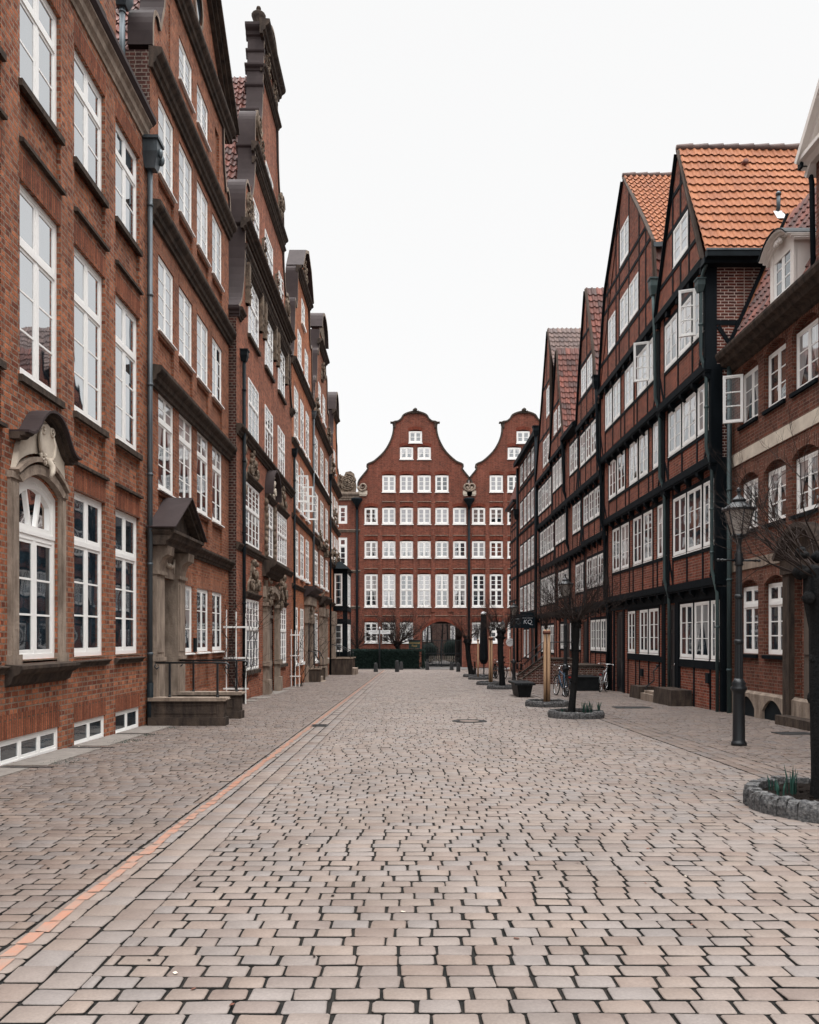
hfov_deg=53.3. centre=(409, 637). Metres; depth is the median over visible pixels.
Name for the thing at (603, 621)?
window
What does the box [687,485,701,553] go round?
window
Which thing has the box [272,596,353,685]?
climbing rose
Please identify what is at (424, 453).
window
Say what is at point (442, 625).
bare tree
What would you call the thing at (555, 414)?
window
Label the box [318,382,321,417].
window
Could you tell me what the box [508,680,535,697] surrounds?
planter
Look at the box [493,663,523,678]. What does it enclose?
beer table
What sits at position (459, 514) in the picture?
window
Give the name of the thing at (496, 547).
window
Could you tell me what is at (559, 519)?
window
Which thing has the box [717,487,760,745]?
street lamp
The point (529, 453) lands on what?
window
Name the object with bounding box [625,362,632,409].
window
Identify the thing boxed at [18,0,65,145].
window
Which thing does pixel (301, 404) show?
window
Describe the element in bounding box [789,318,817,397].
window
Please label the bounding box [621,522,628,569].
window
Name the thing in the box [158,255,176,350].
window
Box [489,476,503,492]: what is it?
window
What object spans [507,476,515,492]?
window
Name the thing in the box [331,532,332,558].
window
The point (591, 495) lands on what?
window
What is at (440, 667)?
cross street
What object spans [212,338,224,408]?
window
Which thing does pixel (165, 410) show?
window
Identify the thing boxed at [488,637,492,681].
tree stakes
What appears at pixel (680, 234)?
window
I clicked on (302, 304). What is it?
window
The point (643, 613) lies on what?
window
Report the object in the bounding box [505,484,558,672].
timber house
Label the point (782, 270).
window
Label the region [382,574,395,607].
window
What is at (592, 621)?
window
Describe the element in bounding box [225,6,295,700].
brick house
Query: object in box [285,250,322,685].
brick house
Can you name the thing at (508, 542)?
window
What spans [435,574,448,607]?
window
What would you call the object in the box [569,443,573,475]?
window
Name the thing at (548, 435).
window
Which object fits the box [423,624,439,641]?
bare tree
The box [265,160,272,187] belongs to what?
window
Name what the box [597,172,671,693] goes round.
timber house
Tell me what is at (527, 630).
window
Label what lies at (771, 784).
bulb plant
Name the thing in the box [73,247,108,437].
window
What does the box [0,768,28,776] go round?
pavement slab
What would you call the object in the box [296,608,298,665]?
window
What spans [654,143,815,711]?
timber house
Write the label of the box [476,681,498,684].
planter ring
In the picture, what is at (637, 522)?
window
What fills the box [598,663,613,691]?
bicycle
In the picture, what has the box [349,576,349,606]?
window
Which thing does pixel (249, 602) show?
window
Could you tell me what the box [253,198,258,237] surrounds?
window
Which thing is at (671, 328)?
window
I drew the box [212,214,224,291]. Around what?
window
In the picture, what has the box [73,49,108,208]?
window
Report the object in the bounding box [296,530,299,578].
window
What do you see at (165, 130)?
window
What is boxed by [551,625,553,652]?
window
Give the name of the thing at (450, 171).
sky
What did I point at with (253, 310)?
window
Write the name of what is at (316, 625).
window
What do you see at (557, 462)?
window
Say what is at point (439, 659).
picket fence
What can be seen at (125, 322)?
window
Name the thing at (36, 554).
window
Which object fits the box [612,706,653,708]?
utility cover
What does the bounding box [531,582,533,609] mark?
window
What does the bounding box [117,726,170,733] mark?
pavement slab
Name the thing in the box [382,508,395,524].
window
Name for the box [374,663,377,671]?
bollard
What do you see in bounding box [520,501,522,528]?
window
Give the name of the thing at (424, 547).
window
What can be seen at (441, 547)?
window
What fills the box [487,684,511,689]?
planter ring
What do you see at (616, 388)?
window
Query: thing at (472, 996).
ground
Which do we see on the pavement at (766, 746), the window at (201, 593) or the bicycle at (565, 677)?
the bicycle at (565, 677)
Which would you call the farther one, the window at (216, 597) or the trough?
the trough
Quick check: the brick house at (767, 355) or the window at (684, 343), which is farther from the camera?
the window at (684, 343)
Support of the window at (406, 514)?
in the brick house at (410, 503)
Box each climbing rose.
[217,573,312,703]
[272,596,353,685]
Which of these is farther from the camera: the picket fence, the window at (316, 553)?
the picket fence
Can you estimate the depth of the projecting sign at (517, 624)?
53.97 m
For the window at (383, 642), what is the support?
in the brick house at (410, 503)
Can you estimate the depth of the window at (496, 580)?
74.04 m
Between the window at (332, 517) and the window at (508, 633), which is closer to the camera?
the window at (332, 517)
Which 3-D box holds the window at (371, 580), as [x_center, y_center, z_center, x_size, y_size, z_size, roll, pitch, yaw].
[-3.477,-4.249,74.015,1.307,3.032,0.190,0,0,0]
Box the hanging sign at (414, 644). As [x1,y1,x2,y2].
[409,640,419,648]
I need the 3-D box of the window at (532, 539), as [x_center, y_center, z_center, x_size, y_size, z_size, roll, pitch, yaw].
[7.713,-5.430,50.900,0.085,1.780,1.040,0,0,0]
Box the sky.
[221,0,818,491]
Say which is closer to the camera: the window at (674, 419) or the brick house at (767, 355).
the brick house at (767, 355)
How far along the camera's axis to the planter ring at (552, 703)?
22.54 m
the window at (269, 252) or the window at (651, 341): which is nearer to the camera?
the window at (651, 341)
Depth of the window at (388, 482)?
74.04 m
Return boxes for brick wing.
[339,471,359,648]
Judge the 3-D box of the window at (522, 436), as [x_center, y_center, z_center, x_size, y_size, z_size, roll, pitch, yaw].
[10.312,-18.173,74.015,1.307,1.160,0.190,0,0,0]
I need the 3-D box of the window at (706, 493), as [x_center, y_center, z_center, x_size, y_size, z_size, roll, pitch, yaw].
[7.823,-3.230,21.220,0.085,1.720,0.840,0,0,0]
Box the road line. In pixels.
[0,671,382,970]
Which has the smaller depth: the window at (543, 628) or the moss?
the moss
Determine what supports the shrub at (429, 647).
on the cross street
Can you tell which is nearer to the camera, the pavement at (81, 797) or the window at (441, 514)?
the pavement at (81, 797)
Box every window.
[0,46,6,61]
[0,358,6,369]
[0,727,56,765]
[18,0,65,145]
[18,184,65,408]
[19,532,56,662]
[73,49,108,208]
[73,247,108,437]
[74,491,104,659]
[74,715,103,744]
[115,121,142,256]
[115,295,142,460]
[115,509,139,656]
[115,707,137,733]
[158,98,176,203]
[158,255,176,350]
[158,393,175,497]
[178,39,195,112]
[178,143,195,237]
[178,287,195,372]
[179,414,190,497]
[185,585,195,654]
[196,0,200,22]
[196,86,210,151]
[196,182,210,266]
[196,315,210,392]
[196,588,210,653]
[197,431,210,519]
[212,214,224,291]
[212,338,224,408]
[212,446,224,527]
[212,592,224,652]
[246,481,261,553]
[246,599,260,674]
[248,284,260,356]
[248,377,258,443]
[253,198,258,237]
[264,324,274,382]
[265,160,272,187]
[265,229,272,274]
[265,404,272,461]
[268,504,274,559]
[277,351,286,404]
[277,511,286,566]
[278,270,282,298]
[278,425,284,476]
[281,608,287,666]
[294,386,299,443]
[296,461,299,511]
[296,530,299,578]
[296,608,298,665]
[297,329,302,370]
[300,399,305,453]
[300,467,305,518]
[300,534,305,581]
[300,609,304,664]
[301,298,306,332]
[305,350,309,387]
[305,412,310,462]
[305,477,310,524]
[305,540,310,583]
[315,436,318,477]
[315,492,318,535]
[315,550,318,586]
[315,614,317,662]
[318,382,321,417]
[320,447,324,487]
[320,500,324,541]
[320,555,324,589]
[322,395,325,427]
[325,458,328,494]
[325,508,328,545]
[325,560,328,591]
[331,492,333,518]
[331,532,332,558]
[334,574,341,605]
[336,624,341,651]
[339,505,346,523]
[339,538,346,565]
[348,575,348,606]
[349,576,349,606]
[364,508,377,524]
[364,541,377,558]
[364,574,377,607]
[365,623,377,643]
[382,476,395,492]
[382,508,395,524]
[382,541,395,558]
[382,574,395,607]
[382,623,394,643]
[399,447,413,459]
[399,476,413,492]
[399,508,413,524]
[399,541,413,558]
[399,574,413,607]
[400,623,412,643]
[408,431,422,443]
[417,447,430,459]
[417,476,430,492]
[417,508,430,524]
[417,541,430,558]
[417,574,430,607]
[423,626,430,639]
[435,476,448,492]
[435,508,448,524]
[435,541,448,558]
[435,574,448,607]
[451,626,454,638]
[452,508,466,524]
[452,541,466,558]
[452,574,466,607]
[471,508,485,524]
[471,541,485,558]
[471,574,484,607]
[471,623,479,643]
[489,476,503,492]
[489,508,503,524]
[489,541,503,558]
[489,574,503,607]
[490,623,503,643]
[507,448,520,459]
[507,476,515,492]
[507,508,512,524]
[507,541,509,558]
[507,574,509,606]
[507,625,509,638]
[516,431,529,443]
[520,464,522,485]
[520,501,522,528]
[520,545,522,571]
[520,587,522,611]
[524,459,525,480]
[524,498,525,524]
[524,543,525,569]
[524,586,525,611]
[524,630,525,656]
[527,630,528,657]
[528,453,529,474]
[528,493,529,520]
[528,539,529,567]
[528,584,529,610]
[531,447,533,470]
[531,488,533,517]
[531,536,533,565]
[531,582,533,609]
[538,488,540,514]
[540,531,542,557]
[541,484,544,512]
[541,579,543,604]
[541,626,544,651]
[543,439,545,467]
[543,529,545,555]
[544,578,546,602]
[545,481,547,508]
[546,386,548,417]
[547,435,548,462]
[547,526,549,553]
[548,576,550,601]
[549,477,550,504]
[550,523,553,551]
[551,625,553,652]
[552,574,554,601]
[553,465,554,491]
[554,409,556,435]
[555,462,557,489]
[555,519,557,544]
[558,406,560,429]
[558,458,560,486]
[558,517,560,543]
[561,514,563,541]
[561,624,563,646]
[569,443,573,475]
[572,504,576,534]
[574,439,577,470]
[576,564,579,592]
[577,501,579,531]
[580,432,584,466]
[580,562,583,591]
[581,363,585,397]
[584,495,587,524]
[585,426,589,461]
[587,354,591,388]
[587,558,591,588]
[589,490,593,521]
[591,419,595,455]
[591,620,594,650]
[592,556,596,586]
[594,486,598,517]
[595,620,599,650]
[598,553,602,584]
[601,619,605,650]
[605,388,611,430]
[606,619,606,650]
[608,311,614,353]
[609,460,615,499]
[612,527,619,572]
[613,378,619,421]
[617,450,624,494]
[620,217,628,267]
[620,288,627,335]
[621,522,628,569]
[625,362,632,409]
[628,611,634,653]
[629,272,637,322]
[629,439,637,485]
[633,515,641,565]
[637,345,646,396]
[639,430,647,478]
[639,609,647,653]
[643,510,651,562]
[647,337,652,385]
[648,608,658,654]
[653,421,657,469]
[657,504,662,558]
[664,313,676,372]
[668,404,680,457]
[673,210,687,267]
[673,493,685,557]
[678,296,690,357]
[680,603,692,659]
[682,392,695,447]
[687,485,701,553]
[692,293,703,342]
[694,601,708,660]
[697,384,703,437]
[703,480,714,548]
[710,600,719,661]
[737,365,757,430]
[743,586,757,657]
[744,478,757,533]
[761,343,785,415]
[761,465,785,528]
[761,582,781,659]
[774,250,790,299]
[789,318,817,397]
[789,450,817,519]
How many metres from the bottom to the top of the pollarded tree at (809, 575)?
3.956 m
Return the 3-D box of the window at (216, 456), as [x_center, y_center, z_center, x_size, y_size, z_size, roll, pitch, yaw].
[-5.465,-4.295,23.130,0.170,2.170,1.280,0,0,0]
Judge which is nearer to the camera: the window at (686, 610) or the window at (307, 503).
the window at (686, 610)
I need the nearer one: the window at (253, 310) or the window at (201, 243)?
the window at (201, 243)
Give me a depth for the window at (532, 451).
51.08 m
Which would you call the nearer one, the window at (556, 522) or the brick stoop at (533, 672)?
the brick stoop at (533, 672)
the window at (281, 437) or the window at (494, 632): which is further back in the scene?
the window at (494, 632)
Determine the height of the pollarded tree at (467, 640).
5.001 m
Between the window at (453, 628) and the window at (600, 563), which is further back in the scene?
the window at (453, 628)
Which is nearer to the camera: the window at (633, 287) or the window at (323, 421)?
the window at (633, 287)
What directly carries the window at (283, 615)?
in the brick house at (262, 413)
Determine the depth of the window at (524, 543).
54.41 m
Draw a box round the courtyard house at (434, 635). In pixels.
[422,621,454,658]
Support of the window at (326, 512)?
in the brick house at (321, 362)
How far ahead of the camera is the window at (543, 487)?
46.24 m
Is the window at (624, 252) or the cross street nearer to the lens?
the window at (624, 252)
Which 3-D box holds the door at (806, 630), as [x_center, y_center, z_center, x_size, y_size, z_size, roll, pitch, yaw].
[8.355,0.350,16.575,0.130,3.400,1.250,0,0,0]
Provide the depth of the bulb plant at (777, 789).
7.94 m
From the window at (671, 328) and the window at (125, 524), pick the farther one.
the window at (671, 328)
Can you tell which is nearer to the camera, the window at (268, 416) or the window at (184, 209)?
the window at (184, 209)
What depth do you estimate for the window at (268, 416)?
30.18 m
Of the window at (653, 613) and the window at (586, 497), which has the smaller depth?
the window at (653, 613)
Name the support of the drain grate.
on the gutter at (48, 998)
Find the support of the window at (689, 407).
in the timber house at (730, 207)
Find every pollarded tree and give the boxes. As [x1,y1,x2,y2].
[351,613,373,648]
[353,597,444,650]
[440,600,501,674]
[464,578,535,685]
[503,535,647,711]
[700,396,818,798]
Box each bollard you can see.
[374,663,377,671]
[395,660,398,671]
[456,663,460,671]
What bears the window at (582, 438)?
in the timber house at (590, 495)
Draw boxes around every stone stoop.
[148,691,245,725]
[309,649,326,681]
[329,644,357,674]
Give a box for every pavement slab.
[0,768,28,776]
[3,748,100,765]
[72,734,143,746]
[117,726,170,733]
[249,696,271,698]
[272,690,287,693]
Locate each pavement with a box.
[0,670,382,949]
[476,670,810,777]
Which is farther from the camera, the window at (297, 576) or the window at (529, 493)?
the window at (529, 493)
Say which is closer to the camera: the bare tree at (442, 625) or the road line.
the road line
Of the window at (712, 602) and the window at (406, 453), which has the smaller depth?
the window at (712, 602)
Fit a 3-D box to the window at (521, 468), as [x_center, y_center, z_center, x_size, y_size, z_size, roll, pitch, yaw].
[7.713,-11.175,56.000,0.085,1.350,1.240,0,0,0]
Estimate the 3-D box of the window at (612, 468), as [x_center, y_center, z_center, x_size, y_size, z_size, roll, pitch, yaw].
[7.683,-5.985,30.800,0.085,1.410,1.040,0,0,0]
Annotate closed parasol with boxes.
[479,612,488,675]
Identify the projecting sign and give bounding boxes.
[506,614,519,627]
[520,612,534,627]
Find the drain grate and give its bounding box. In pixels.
[311,724,328,726]
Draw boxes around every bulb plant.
[767,776,778,790]
[775,779,785,795]
[784,766,797,794]
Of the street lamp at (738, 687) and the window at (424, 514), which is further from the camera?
the window at (424, 514)
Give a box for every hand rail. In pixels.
[154,662,229,696]
[179,660,247,691]
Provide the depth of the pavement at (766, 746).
16.54 m
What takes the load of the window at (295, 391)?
in the brick house at (299, 280)
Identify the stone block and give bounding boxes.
[629,685,653,698]
[653,687,691,705]
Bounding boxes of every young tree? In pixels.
[468,621,482,638]
[480,614,496,636]
[532,592,562,630]
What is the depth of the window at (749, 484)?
19.50 m
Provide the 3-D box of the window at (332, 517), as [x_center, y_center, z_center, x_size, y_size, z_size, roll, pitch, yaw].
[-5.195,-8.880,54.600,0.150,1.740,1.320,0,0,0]
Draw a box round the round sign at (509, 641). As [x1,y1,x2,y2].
[506,638,512,671]
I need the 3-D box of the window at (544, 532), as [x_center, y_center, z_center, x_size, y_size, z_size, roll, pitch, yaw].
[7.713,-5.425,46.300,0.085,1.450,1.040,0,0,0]
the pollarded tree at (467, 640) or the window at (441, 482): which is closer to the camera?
the pollarded tree at (467, 640)
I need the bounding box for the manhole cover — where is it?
[452,719,486,722]
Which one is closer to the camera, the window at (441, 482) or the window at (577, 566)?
the window at (577, 566)
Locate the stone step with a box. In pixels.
[641,690,653,701]
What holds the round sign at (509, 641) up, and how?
on the pavement at (766, 746)
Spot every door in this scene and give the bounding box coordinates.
[165,579,176,696]
[270,606,273,678]
[308,623,309,666]
[531,628,533,663]
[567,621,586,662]
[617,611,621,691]
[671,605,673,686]
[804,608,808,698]
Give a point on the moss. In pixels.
(125, 741)
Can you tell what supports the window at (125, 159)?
in the brick house at (82, 160)
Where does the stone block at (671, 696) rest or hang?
on the pavement at (766, 746)
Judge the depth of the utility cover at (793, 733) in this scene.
15.24 m
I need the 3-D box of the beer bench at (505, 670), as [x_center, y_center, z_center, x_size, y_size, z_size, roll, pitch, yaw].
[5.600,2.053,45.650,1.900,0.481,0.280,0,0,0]
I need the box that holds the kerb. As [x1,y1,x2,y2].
[358,669,488,669]
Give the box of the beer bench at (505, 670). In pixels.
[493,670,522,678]
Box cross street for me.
[419,660,509,668]
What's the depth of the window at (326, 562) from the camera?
51.19 m
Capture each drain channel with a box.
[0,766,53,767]
[69,747,113,747]
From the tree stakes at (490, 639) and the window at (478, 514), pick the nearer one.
the tree stakes at (490, 639)
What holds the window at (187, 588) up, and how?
in the brick house at (177, 54)
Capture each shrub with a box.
[424,641,438,662]
[440,638,454,662]
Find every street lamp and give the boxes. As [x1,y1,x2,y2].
[509,601,519,679]
[558,574,572,695]
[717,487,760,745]
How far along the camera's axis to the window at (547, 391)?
44.34 m
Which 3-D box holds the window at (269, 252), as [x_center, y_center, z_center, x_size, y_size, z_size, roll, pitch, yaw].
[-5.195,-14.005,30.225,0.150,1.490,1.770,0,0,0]
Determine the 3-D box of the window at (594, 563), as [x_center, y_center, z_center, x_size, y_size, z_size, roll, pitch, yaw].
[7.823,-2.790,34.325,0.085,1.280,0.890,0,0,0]
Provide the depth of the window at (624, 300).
28.23 m
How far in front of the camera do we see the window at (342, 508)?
74.10 m
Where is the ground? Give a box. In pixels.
[0,674,818,1023]
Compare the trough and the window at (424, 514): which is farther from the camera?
the window at (424, 514)
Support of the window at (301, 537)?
in the brick house at (299, 280)
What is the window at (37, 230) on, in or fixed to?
in the brick house at (82, 160)
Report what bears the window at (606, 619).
in the timber house at (590, 495)
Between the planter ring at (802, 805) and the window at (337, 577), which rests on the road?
the planter ring at (802, 805)
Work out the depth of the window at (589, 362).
33.69 m
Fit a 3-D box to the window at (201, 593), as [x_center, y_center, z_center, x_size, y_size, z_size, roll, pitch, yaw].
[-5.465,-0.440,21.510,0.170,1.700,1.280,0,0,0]
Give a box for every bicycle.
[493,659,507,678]
[553,664,570,696]
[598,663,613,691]
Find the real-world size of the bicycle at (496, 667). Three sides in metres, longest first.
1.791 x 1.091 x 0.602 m
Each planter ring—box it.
[463,674,481,676]
[468,676,488,679]
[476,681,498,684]
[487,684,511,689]
[525,698,568,707]
[548,708,604,719]
[743,775,818,823]
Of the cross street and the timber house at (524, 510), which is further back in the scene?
the cross street
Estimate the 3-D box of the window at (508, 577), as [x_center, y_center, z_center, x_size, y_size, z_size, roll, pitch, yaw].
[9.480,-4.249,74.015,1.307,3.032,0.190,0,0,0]
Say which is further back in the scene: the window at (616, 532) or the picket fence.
the picket fence
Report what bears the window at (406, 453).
in the brick house at (410, 503)
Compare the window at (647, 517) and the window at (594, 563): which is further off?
the window at (594, 563)
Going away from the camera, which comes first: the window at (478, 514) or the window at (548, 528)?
the window at (548, 528)
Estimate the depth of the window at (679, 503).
23.54 m
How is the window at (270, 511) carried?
in the brick house at (262, 413)
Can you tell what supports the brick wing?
on the ground
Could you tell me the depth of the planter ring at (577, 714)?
18.62 m
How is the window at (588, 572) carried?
in the timber house at (590, 495)
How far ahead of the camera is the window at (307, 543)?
41.72 m
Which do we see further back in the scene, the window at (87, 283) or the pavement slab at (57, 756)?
the window at (87, 283)
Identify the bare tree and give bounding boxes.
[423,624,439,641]
[433,621,451,661]
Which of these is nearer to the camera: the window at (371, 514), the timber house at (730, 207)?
the timber house at (730, 207)
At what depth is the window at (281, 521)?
33.24 m
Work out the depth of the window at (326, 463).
51.19 m
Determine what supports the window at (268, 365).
in the brick house at (262, 413)
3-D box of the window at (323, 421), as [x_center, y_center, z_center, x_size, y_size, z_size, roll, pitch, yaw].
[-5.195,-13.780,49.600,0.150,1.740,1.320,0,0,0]
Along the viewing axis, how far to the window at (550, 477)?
43.99 m
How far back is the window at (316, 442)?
45.76 m
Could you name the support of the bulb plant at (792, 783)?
in the planter ring at (802, 805)
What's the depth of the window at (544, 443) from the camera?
45.33 m
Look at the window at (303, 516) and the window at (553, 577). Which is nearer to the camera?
the window at (303, 516)
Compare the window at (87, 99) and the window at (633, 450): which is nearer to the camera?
the window at (87, 99)
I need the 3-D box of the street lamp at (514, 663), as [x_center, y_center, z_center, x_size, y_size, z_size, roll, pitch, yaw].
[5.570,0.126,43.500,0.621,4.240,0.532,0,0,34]
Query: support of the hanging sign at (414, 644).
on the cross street
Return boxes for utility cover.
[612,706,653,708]
[771,732,809,734]
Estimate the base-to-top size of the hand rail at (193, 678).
0.750 m
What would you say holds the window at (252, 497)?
in the brick house at (262, 413)
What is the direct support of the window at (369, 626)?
in the brick house at (410, 503)
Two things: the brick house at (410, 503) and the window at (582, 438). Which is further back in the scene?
the brick house at (410, 503)
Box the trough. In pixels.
[568,675,598,690]
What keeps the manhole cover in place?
on the road
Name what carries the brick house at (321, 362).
on the ground
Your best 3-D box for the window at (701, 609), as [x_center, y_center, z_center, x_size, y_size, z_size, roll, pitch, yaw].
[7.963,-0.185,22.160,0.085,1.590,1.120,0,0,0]
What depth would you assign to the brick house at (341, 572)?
55.80 m
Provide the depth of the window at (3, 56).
10.95 m
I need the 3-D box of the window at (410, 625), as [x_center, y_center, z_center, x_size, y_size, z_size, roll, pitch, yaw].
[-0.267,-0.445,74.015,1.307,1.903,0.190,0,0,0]
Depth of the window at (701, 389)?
21.43 m
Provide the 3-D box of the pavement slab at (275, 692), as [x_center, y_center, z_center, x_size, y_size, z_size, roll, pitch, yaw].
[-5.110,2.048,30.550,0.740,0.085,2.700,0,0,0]
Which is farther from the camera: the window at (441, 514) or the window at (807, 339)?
the window at (441, 514)
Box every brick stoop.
[516,642,572,683]
[559,663,603,688]
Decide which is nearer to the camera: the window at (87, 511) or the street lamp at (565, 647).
the window at (87, 511)
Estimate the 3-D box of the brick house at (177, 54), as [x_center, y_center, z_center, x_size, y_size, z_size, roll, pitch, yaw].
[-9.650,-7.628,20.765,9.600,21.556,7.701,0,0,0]
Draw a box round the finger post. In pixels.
[369,627,389,668]
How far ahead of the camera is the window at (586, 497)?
35.38 m
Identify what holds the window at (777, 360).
in the brick house at (767, 355)
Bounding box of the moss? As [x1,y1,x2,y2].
[50,695,262,764]
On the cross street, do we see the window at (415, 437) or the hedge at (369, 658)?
the hedge at (369, 658)
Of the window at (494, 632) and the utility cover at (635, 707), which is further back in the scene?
the window at (494, 632)
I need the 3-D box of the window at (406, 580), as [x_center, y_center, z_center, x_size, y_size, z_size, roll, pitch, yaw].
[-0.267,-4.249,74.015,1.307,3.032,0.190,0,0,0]
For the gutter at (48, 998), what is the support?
on the ground
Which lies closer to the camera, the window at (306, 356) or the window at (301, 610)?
the window at (301, 610)
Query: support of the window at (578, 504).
in the timber house at (565, 497)
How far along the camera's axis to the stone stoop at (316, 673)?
40.70 m
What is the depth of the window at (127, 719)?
15.94 m
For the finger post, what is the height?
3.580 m
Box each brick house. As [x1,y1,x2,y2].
[0,0,164,765]
[116,0,239,696]
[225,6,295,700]
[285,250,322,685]
[310,313,332,676]
[328,392,352,657]
[351,408,472,666]
[464,408,538,666]
[715,79,818,730]
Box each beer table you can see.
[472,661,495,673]
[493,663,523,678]
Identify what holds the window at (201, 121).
in the brick house at (177, 54)
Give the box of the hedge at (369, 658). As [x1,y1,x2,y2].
[351,648,425,668]
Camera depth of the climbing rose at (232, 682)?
23.79 m
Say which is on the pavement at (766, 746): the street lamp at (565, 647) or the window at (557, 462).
the street lamp at (565, 647)
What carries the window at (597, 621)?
in the timber house at (590, 495)
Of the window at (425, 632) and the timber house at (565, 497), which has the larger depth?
the window at (425, 632)
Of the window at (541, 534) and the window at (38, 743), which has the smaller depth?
the window at (38, 743)
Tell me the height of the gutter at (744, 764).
1.162 m
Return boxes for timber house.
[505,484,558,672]
[513,433,606,669]
[532,327,580,661]
[548,348,586,662]
[575,287,609,689]
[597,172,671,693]
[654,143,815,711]
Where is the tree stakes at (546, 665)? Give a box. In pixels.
[543,630,550,701]
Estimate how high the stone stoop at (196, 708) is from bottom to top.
0.710 m
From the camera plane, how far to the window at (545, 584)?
46.49 m
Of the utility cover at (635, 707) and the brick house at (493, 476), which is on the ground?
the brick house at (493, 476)
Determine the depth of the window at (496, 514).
74.04 m
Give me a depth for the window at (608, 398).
30.80 m
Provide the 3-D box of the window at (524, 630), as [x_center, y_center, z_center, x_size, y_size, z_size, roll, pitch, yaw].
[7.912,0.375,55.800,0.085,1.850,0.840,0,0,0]
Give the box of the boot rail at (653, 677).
[645,664,657,689]
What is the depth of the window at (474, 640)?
74.04 m
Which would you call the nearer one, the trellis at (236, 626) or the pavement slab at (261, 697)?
the trellis at (236, 626)
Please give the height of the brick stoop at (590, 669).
1.074 m
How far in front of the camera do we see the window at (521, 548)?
55.97 m
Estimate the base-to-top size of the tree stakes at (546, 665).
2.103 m
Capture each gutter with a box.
[0,670,389,1023]
[464,670,802,777]
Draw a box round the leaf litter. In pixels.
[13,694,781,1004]
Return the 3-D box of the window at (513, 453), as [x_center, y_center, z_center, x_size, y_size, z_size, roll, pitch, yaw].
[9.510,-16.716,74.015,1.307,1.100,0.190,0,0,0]
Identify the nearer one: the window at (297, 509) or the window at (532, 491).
the window at (297, 509)
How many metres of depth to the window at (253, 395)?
27.28 m
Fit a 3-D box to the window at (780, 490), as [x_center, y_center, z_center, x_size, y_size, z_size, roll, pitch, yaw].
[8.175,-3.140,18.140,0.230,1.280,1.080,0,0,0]
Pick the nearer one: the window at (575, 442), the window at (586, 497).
the window at (586, 497)
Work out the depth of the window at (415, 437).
74.04 m
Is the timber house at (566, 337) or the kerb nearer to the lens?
the timber house at (566, 337)
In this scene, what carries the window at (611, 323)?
in the timber house at (631, 462)
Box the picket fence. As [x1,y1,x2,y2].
[429,656,454,661]
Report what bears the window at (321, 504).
in the brick house at (321, 362)
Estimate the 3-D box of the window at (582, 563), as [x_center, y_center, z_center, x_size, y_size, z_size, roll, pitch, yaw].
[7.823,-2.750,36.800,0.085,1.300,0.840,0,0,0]
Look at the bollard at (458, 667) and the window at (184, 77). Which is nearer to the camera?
the window at (184, 77)
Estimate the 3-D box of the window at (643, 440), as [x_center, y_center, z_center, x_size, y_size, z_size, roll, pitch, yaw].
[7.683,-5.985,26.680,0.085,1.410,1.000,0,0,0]
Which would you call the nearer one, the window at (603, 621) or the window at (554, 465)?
the window at (603, 621)
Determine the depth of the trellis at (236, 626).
23.83 m
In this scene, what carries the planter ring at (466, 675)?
on the road
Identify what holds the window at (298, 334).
in the brick house at (299, 280)
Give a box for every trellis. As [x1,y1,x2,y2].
[223,610,248,703]
[290,629,300,686]
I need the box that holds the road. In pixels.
[47,670,818,1023]
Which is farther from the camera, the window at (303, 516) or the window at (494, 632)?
the window at (494, 632)
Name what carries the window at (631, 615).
in the timber house at (631, 462)
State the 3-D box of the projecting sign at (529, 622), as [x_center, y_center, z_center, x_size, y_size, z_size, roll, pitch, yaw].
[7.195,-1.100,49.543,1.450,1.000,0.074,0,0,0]
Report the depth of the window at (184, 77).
19.87 m
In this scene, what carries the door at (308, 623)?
in the brick house at (299, 280)
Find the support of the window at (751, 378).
in the brick house at (767, 355)
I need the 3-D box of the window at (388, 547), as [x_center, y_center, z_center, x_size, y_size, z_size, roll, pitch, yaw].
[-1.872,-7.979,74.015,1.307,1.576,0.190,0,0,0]
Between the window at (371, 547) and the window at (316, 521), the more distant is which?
the window at (371, 547)
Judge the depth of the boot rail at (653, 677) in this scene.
25.98 m
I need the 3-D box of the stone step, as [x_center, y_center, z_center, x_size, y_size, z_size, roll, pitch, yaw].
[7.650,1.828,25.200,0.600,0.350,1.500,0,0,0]
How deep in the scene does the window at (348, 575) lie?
57.05 m

